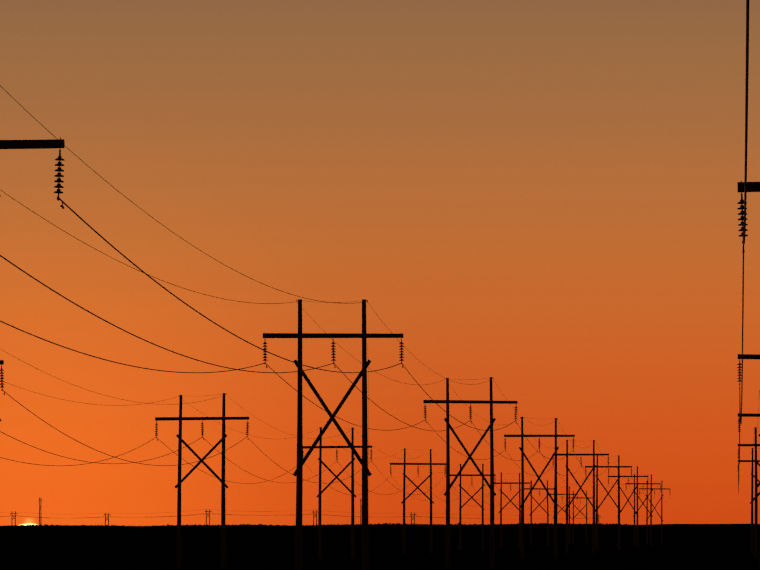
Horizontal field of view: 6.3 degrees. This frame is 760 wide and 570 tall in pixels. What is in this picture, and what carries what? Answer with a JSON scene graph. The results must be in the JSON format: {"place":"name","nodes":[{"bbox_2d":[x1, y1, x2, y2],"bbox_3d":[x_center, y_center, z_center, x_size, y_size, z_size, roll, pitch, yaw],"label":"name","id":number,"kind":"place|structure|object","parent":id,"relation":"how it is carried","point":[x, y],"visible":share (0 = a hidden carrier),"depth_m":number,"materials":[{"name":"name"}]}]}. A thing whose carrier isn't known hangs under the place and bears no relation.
{"place":"outdoors","nodes":[
{"label":"outdoors","id":0,"kind":"place"},
{"bbox_2d":[0,524,759,569],"bbox_3d":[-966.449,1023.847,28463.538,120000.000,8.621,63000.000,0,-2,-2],"label":"ground","id":1,"kind":"structure","parent":0,"point":[272,547],"depth_m":1255.38,"materials":[{"name":"soil"}]},
{"bbox_2d":[0,359,4,390],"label":"utility pylon","id":2,"kind":"object","parent":1,"relation":"on","point":[1,370],"visible":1,"depth_m":362.23,"materials":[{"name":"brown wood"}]},
{"bbox_2d":[0,349,580,513],"bbox_3d":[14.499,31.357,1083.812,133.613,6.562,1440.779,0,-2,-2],"label":"power lines","id":3,"kind":"object","parent":2,"relation":"attached to","point":[193,442],"visible":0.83,"depth_m":513.98,"materials":[{"name":"black metal"}]},
{"bbox_2d":[0,137,64,420],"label":"utility pylon","id":4,"kind":"object","parent":1,"relation":"on","point":[33,144],"visible":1,"depth_m":182.72,"materials":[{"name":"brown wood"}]},
{"bbox_2d":[39,498,41,524],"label":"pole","id":5,"kind":"object","parent":1,"relation":"on","point":[39,512],"visible":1,"depth_m":5809.62,"materials":[{"name":"brown wood"}]},
{"bbox_2d":[104,513,110,525],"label":"utility pylon","id":6,"kind":"object","parent":1,"relation":"on","point":[107,518],"visible":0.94,"depth_m":5852.49,"materials":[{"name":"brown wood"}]},
{"bbox_2d":[0,509,585,518],"bbox_3d":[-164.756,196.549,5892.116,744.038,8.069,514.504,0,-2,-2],"label":"far conductors line","id":7,"kind":"object","parent":6,"relation":"attached to","point":[273,511],"visible":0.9,"depth_m":5951.55,"materials":[{"name":"brown metal"}]},
{"bbox_2d":[155,393,248,567],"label":"utility pylon","id":8,"kind":"object","parent":1,"relation":"on","point":[180,418],"visible":1,"depth_m":542.75,"materials":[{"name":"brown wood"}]},
{"bbox_2d":[205,509,211,524],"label":"utility pylon","id":9,"kind":"object","parent":1,"relation":"on","point":[206,511],"visible":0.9,"depth_m":5915.47,"materials":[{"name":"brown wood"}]},
{"bbox_2d":[4,523,600,525],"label":"brush","id":10,"kind":"object","parent":1,"relation":"on","point":[330,524],"visible":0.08,"depth_m":4712.68,"materials":[{"name":"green plant"}]},
{"bbox_2d":[313,510,316,524],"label":"utility pylon","id":11,"kind":"object","parent":1,"relation":"on","point":[314,516],"visible":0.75,"depth_m":5982.36,"materials":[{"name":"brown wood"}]},
{"bbox_2d":[7,523,630,525],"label":"brush","id":12,"kind":"object","parent":1,"relation":"on","point":[334,524],"visible":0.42,"depth_m":4501.70,"materials":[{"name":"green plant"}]},
{"bbox_2d":[263,299,403,569],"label":"utility pylon","id":13,"kind":"object","parent":1,"relation":"on","point":[301,460],"visible":0.92,"depth_m":363.20,"materials":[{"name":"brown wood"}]},
{"bbox_2d":[0,90,668,501],"bbox_3d":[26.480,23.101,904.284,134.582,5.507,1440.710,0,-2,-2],"label":"power lines","id":14,"kind":"object","parent":13,"relation":"attached to","point":[240,338],"visible":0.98,"depth_m":275.37,"materials":[{"name":"black metal"}]},
{"bbox_2d":[303,427,371,558],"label":"utility pylon","id":15,"kind":"object","parent":1,"relation":"on","point":[321,462],"visible":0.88,"depth_m":723.09,"materials":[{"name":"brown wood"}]},
{"bbox_2d":[390,448,445,552],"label":"utility pylon","id":16,"kind":"object","parent":1,"relation":"on","point":[431,502],"visible":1,"depth_m":903.38,"materials":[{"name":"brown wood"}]},
{"bbox_2d":[423,377,517,566],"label":"utility pylon","id":17,"kind":"object","parent":1,"relation":"on","point":[447,401],"visible":0.98,"depth_m":543.52,"materials":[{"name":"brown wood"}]},
{"bbox_2d":[450,464,495,549],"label":"utility pylon","id":18,"kind":"object","parent":1,"relation":"on","point":[482,507],"visible":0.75,"depth_m":1083.72,"materials":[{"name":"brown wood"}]},
{"bbox_2d":[496,472,530,546],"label":"utility pylon","id":19,"kind":"object","parent":1,"relation":"on","point":[501,492],"visible":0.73,"depth_m":1264.05,"materials":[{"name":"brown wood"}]},
{"bbox_2d":[524,480,553,545],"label":"utility pylon","id":20,"kind":"object","parent":1,"relation":"on","point":[547,512],"visible":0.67,"depth_m":1444.37,"materials":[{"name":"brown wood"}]},
{"bbox_2d":[504,417,574,558],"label":"utility pylon","id":21,"kind":"object","parent":1,"relation":"on","point":[523,455],"visible":1,"depth_m":723.82,"materials":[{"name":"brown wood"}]},
{"bbox_2d":[546,486,577,543],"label":"utility pylon","id":22,"kind":"object","parent":1,"relation":"on","point":[569,494],"visible":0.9,"depth_m":1624.64,"materials":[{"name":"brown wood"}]},
{"bbox_2d":[568,491,587,542],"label":"utility pylon","id":23,"kind":"object","parent":1,"relation":"on","point":[577,514],"visible":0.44,"depth_m":1805.04,"materials":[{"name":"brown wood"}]},
{"bbox_2d":[552,440,608,552],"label":"utility pylon","id":24,"kind":"object","parent":1,"relation":"on","point":[594,511],"visible":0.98,"depth_m":904.18,"materials":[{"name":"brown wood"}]},
{"bbox_2d":[585,455,631,549],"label":"utility pylon","id":25,"kind":"object","parent":1,"relation":"on","point":[618,480],"visible":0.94,"depth_m":1084.51,"materials":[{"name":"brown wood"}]},
{"bbox_2d":[608,466,648,546],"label":"utility pylon","id":26,"kind":"object","parent":1,"relation":"on","point":[637,476],"visible":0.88,"depth_m":1264.75,"materials":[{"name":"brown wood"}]},
{"bbox_2d":[625,474,660,545],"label":"utility pylon","id":27,"kind":"object","parent":1,"relation":"on","point":[650,512],"visible":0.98,"depth_m":1445.12,"materials":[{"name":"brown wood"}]},
{"bbox_2d":[639,481,670,543],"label":"utility pylon","id":28,"kind":"object","parent":1,"relation":"on","point":[647,488],"visible":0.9,"depth_m":1625.48,"materials":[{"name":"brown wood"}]},
{"bbox_2d":[737,427,759,558],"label":"utility pylon","id":29,"kind":"object","parent":1,"relation":"on","point":[757,494],"visible":0.94,"depth_m":724.80,"materials":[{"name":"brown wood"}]},
{"bbox_2d":[737,181,759,242],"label":"utility pylon","id":30,"kind":"object","parent":1,"relation":"on","point":[753,186],"visible":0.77,"depth_m":183.89,"materials":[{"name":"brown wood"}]},
{"bbox_2d":[738,0,759,493],"bbox_3d":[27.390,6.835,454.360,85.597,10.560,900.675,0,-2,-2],"label":"power line","id":31,"kind":"object","parent":30,"relation":"attached to","point":[746,124],"visible":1,"depth_m":119.84,"materials":[{"name":"black metal"}]},
{"bbox_2d":[737,448,759,552],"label":"utility pylon","id":32,"kind":"object","parent":1,"relation":"on","point":[751,503],"visible":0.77,"depth_m":905.10,"materials":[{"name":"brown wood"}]},
{"bbox_2d":[737,353,759,383],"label":"utility pylon","id":33,"kind":"object","parent":1,"relation":"on","point":[751,356],"visible":0.94,"depth_m":364.20,"materials":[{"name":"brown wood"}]},
{"bbox_2d":[737,390,759,566],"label":"utility pylon","id":34,"kind":"object","parent":1,"relation":"on","point":[750,415],"visible":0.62,"depth_m":544.49,"materials":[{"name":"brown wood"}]},
{"bbox_2d":[0,0,759,525],"label":"sky","id":35,"kind":"structure","parent":0,"point":[541,197],"materials":[{"name":"orange"}]}
]}

